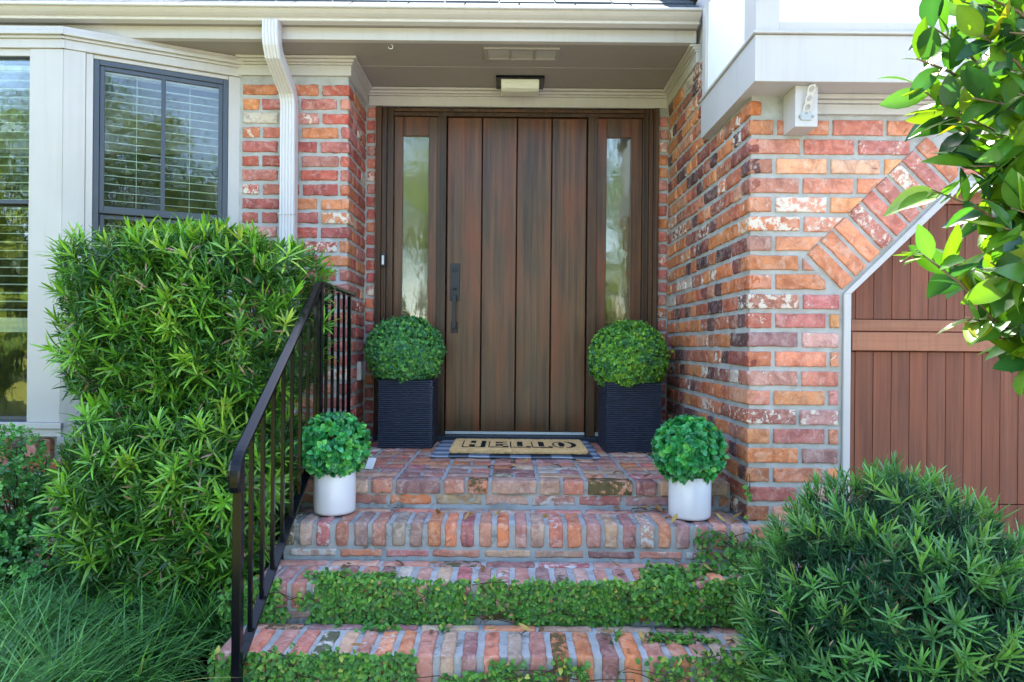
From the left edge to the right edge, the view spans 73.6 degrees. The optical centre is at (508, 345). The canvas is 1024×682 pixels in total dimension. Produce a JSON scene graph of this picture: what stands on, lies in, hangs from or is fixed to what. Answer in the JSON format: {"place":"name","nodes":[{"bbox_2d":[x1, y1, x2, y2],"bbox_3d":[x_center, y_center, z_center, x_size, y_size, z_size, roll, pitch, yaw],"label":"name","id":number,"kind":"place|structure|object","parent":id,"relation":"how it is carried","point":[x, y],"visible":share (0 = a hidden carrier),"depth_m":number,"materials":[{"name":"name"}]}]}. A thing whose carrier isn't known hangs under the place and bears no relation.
{"place":"outdoors","nodes":[
{"label":"outdoors","id":0,"kind":"place"},
{"bbox_2d":[0,551,297,681],"bbox_3d":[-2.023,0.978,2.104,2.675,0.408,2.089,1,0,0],"label":"liriope grass","id":1,"kind":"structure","parent":0,"point":[40,642],"depth_m":2.38,"materials":[{"name":"green plant"}]},
{"bbox_2d":[0,422,106,610],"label":"leaf shrub","id":2,"kind":"object","parent":1,"relation":"on","point":[15,539],"visible":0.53,"depth_m":2.91,"materials":[{"name":"green plant"}]},
{"bbox_2d":[28,211,341,615],"bbox_3d":[-1.443,0.285,3.009,1.347,1.818,1.031,1,0,0],"label":"strap leaf bush","id":3,"kind":"object","parent":1,"relation":"on","point":[176,391],"visible":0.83,"depth_m":2.82,"materials":[{"name":"green plant"}]},
{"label":"ground","id":4,"kind":"structure","parent":0,"visible":0},
{"bbox_2d":[0,0,1023,649],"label":"brick house","id":5,"kind":"structure","parent":4,"relation":"on","point":[694,190],"depth_m":3.69,"materials":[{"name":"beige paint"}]},
{"bbox_2d":[0,56,29,421],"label":"window","id":6,"kind":"structure","parent":5,"relation":"in","point":[4,69],"depth_m":3.66,"materials":[{"name":"glass"}]},
{"bbox_2d":[91,59,228,433],"bbox_3d":[-1.940,-0.519,3.836,0.665,2.004,0.119,1,0,-25],"label":"window","id":7,"kind":"structure","parent":5,"relation":"in","point":[102,68],"depth_m":3.79,"materials":[{"name":"glass"}]},
{"bbox_2d":[357,361,363,379],"bbox_3d":[-0.918,0.159,4.237,0.031,0.115,0.075,1,0,0],"label":"outlet box","id":8,"kind":"object","parent":5,"relation":"attached to","point":[360,367],"visible":1,"depth_m":4.20,"materials":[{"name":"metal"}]},
{"bbox_2d":[381,254,385,265],"bbox_3d":[-0.801,-0.542,4.367,0.030,0.080,0.015,1,0,0],"label":"doorbell","id":9,"kind":"object","parent":5,"relation":"attached to","point":[383,257],"visible":1,"depth_m":4.36,"materials":[{"name":"plastic"}]},
{"bbox_2d":[445,118,586,434],"bbox_3d":[0.049,-0.449,4.434,0.909,2.054,0.112,1,0,0],"label":"front door","id":10,"kind":"structure","parent":5,"relation":"in","point":[517,187],"depth_m":4.44,"materials":[{"name":"brown wood"}]},
{"bbox_2d":[496,75,544,95],"bbox_3d":[0.071,-1.599,4.250,0.297,0.080,0.190,1,0,0],"label":"porch light","id":11,"kind":"object","parent":5,"relation":"attached to","point":[520,85],"visible":1,"depth_m":4.18,"materials":[{"name":"white glass"}]},
{"bbox_2d":[484,47,559,60],"bbox_3d":[0.074,-1.633,3.845,0.422,0.012,0.160,1,0,0],"label":"ceiling vent","id":12,"kind":"object","parent":5,"relation":"attached to","point":[511,54],"visible":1,"depth_m":3.85,"materials":[{"name":"beige metal"}]},
{"bbox_2d":[799,84,815,119],"bbox_3d":[1.206,-0.978,2.757,0.064,0.134,0.037,1,0,0],"label":"metal bracket","id":13,"kind":"object","parent":5,"relation":"attached to","point":[806,115],"visible":1,"depth_m":2.77,"materials":[{"name":"white metal"}]},
{"bbox_2d":[849,193,1023,649],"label":"garage door","id":14,"kind":"structure","parent":5,"relation":"in","point":[924,395],"depth_m":2.99,"materials":[{"name":"brown wood"}]},
{"bbox_2d":[214,440,824,681],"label":"brick steps","id":15,"kind":"structure","parent":4,"relation":"on","point":[584,530],"depth_m":2.82,"materials":[{"name":"red brick"}]},
{"bbox_2d":[228,281,355,681],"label":"handrail","id":16,"kind":"object","parent":15,"relation":"on","point":[240,644],"visible":0.91,"depth_m":2.54,"materials":[{"name":"black metal"}]},
{"bbox_2d":[294,411,371,515],"bbox_3d":[-0.767,0.506,2.982,0.338,0.440,0.329,1,0,0],"label":"white potted plant","id":17,"kind":"object","parent":15,"relation":"on","point":[336,449],"visible":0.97,"depth_m":2.90,"materials":[{"name":"green plant"}]},
{"bbox_2d":[350,643,362,645],"bbox_3d":[-0.508,1.004,2.295,0.043,0.009,0.018,1,0,-30],"label":"fallen leaf","id":18,"kind":"object","parent":15,"relation":"on","point":[357,644],"visible":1,"depth_m":2.30,"materials":[{"name":"beige plant"}]},
{"bbox_2d":[365,458,376,468],"bbox_3d":[-0.672,0.576,3.335,0.042,0.048,0.043,1,0,16],"label":"paper tag","id":19,"kind":"object","parent":15,"relation":"on","point":[370,463],"visible":1,"depth_m":3.33,"materials":[{"name":"white paper"}]},
{"bbox_2d":[363,315,446,447],"bbox_3d":[-0.630,0.209,4.181,0.507,0.791,0.498,1,0,0],"label":"topiary planter","id":20,"kind":"object","parent":15,"relation":"on","point":[404,357],"visible":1,"depth_m":4.02,"materials":[{"name":"black ceramic"}]},
{"bbox_2d":[217,559,809,645],"bbox_3d":[0.030,0.947,2.549,2.196,0.214,0.403,1,0,0],"label":"creeping fig","id":21,"kind":"object","parent":15,"relation":"on","point":[674,594],"visible":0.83,"depth_m":2.51,"materials":[{"name":"green plant"}]},
{"bbox_2d":[430,439,601,458],"bbox_3d":[0.038,0.603,4.015,0.930,0.016,0.660,1,0,0],"label":"rug","id":22,"kind":"object","parent":15,"relation":"on","point":[443,446],"visible":0.31,"depth_m":3.75,"materials":[{"name":"fabric"}]},
{"bbox_2d":[449,438,588,453],"bbox_3d":[0.056,0.584,3.976,0.775,0.029,0.436,1,0,0],"label":"doormat","id":23,"kind":"object","parent":22,"relation":"on","point":[525,446],"visible":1,"depth_m":3.87,"materials":[{"name":"beige fabric"}]},
{"bbox_2d":[519,623,529,630],"bbox_3d":[0.056,1.004,2.438,0.050,0.016,0.019,1,0,29],"label":"fallen leaf","id":24,"kind":"object","parent":15,"relation":"on","point":[524,627],"visible":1,"depth_m":2.44,"materials":[{"name":"yellow plant"}]},
{"bbox_2d":[206,643,848,681],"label":"creeping fig","id":25,"kind":"object","parent":15,"relation":"on","point":[403,667],"visible":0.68,"depth_m":2.24,"materials":[{"name":"green plant"}]},
{"bbox_2d":[587,319,673,451],"bbox_3d":[0.719,0.229,4.088,0.510,0.775,0.511,1,0,0],"label":"topiary planter","id":26,"kind":"object","parent":15,"relation":"on","point":[628,362],"visible":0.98,"depth_m":3.93,"materials":[{"name":"black ceramic"}]},
{"bbox_2d":[638,630,643,640],"bbox_3d":[0.461,1.011,2.383,0.016,0.022,0.035,8,8,-13],"label":"fallen leaf","id":27,"kind":"object","parent":15,"relation":"on","point":[640,634],"visible":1,"depth_m":2.39,"materials":[{"name":"yellow plant"}]},
{"bbox_2d":[671,513,677,522],"bbox_3d":[0.685,0.716,2.833,0.051,0.032,0.023,1,4,-43],"label":"fallen leaf","id":28,"kind":"object","parent":15,"relation":"on","point":[674,517],"visible":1,"depth_m":2.84,"materials":[{"name":"yellow plant"}]},
{"bbox_2d":[650,413,728,520],"bbox_3d":[0.780,0.518,2.953,0.326,0.444,0.329,1,0,0],"label":"white potted plant","id":29,"kind":"object","parent":15,"relation":"on","point":[688,455],"visible":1,"depth_m":2.87,"materials":[{"name":"green plant"}]},
{"bbox_2d":[688,473,768,575],"bbox_3d":[0.893,0.722,2.763,0.369,0.377,0.229,1,0,0],"label":"creeping fig","id":30,"kind":"object","parent":15,"relation":"on","point":[732,554],"visible":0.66,"depth_m":2.79,"materials":[{"name":"green plant"}]},
{"bbox_2d":[728,450,1023,681],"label":"needle leaf bush","id":31,"kind":"object","parent":4,"relation":"on","point":[966,576],"visible":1,"depth_m":1.91,"materials":[{"name":"green plant"}]},
{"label":"driveway","id":32,"kind":"structure","parent":0,"visible":0},
{"bbox_2d":[878,0,1023,396],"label":"laurel tree","id":33,"kind":"object","parent":32,"relation":"on","point":[991,152],"visible":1,"depth_m":1.19,"materials":[{"name":"green plant"}]}
]}

